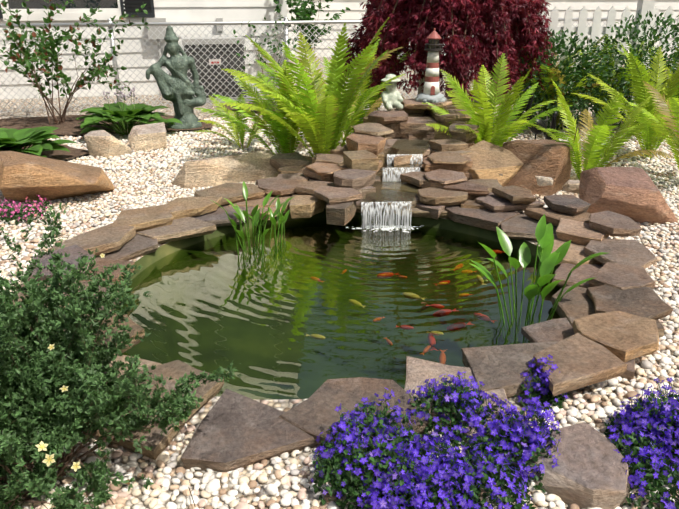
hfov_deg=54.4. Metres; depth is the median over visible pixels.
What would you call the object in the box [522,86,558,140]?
heron pair
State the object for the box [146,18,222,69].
utility box
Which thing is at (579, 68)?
shrubs
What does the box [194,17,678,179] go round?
ferns
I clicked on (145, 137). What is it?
white rock
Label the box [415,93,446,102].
lighthouse base
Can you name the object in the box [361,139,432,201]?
stream water
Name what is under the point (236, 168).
rock
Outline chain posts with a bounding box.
[0,17,615,101]
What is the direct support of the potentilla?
on the ground
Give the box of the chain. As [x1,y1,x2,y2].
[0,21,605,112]
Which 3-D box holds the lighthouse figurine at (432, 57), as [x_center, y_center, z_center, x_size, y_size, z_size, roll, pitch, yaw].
[0.807,-1.670,5.706,0.156,0.550,0.156,-1,22,-2]
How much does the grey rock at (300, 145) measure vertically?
0.138 m
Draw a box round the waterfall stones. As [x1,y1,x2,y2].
[251,98,502,225]
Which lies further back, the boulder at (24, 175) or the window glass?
the window glass
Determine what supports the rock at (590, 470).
on the pebbles
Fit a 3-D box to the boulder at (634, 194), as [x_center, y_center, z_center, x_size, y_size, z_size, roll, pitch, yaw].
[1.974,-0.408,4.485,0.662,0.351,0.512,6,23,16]
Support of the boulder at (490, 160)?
on the waterfall stones
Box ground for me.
[0,56,678,508]
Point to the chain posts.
(111, 24)
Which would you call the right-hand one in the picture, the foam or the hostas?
the foam
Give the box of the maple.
[341,0,556,104]
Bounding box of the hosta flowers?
[103,86,137,116]
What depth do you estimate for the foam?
4.50 m
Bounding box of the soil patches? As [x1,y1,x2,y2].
[0,102,284,159]
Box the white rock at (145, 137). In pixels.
[128,122,166,151]
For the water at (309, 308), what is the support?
in the pond bowl
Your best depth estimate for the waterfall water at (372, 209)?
4.49 m
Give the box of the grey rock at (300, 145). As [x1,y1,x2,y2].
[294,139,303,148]
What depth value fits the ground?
2.58 m
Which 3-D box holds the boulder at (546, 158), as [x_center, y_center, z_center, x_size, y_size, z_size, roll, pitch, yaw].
[1.531,-0.753,5.050,0.546,0.567,0.443,2,22,6]
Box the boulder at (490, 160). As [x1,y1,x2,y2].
[462,140,522,186]
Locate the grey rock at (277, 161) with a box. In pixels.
[270,152,308,173]
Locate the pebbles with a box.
[0,115,678,508]
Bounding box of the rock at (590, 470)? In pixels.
[504,422,629,508]
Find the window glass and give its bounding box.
[8,0,117,8]
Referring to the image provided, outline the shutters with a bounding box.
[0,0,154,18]
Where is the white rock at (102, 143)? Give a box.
[84,130,130,158]
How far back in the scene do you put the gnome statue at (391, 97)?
5.70 m
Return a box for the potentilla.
[0,202,241,508]
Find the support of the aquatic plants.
in the water at (309, 308)
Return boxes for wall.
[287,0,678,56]
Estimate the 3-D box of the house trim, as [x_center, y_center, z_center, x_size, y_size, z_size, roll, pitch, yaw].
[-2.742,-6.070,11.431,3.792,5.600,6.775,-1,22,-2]
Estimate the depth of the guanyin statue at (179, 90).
7.01 m
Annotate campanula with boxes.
[309,354,678,508]
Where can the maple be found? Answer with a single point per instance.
(403, 28)
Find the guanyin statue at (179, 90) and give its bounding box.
[146,26,206,130]
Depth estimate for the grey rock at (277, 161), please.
5.38 m
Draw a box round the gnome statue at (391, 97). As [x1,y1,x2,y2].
[381,74,402,110]
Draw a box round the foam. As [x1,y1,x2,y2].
[345,225,423,231]
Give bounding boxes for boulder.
[0,151,114,202]
[462,140,522,186]
[502,125,577,196]
[579,167,677,224]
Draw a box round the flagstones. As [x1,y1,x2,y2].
[4,171,672,471]
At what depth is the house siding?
9.44 m
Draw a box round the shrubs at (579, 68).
[507,11,678,129]
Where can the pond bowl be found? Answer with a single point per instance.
(149, 259)
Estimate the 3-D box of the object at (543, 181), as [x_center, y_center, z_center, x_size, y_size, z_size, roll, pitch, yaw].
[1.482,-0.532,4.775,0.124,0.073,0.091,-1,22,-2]
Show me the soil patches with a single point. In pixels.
(70, 126)
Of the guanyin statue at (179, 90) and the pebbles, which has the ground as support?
the pebbles
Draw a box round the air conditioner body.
[183,44,245,97]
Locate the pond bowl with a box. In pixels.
[125,208,557,285]
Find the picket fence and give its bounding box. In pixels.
[418,0,678,122]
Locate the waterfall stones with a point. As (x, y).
(340, 180)
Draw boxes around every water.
[117,218,561,399]
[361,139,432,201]
[361,154,422,228]
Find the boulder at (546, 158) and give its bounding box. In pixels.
[502,125,577,196]
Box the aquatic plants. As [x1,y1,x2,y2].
[211,181,606,332]
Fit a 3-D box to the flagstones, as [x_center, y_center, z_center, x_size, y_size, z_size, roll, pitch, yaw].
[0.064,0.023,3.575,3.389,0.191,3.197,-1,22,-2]
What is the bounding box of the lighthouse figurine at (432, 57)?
[423,28,442,94]
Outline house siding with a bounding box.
[0,0,281,98]
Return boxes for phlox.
[0,147,53,225]
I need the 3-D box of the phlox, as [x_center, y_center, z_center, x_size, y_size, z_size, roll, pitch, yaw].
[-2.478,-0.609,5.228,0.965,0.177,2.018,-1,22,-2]
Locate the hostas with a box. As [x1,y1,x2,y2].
[0,102,182,157]
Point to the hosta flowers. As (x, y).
(123, 95)
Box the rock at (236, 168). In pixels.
[172,150,279,189]
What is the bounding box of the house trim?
[0,0,286,69]
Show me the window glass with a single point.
(38, 4)

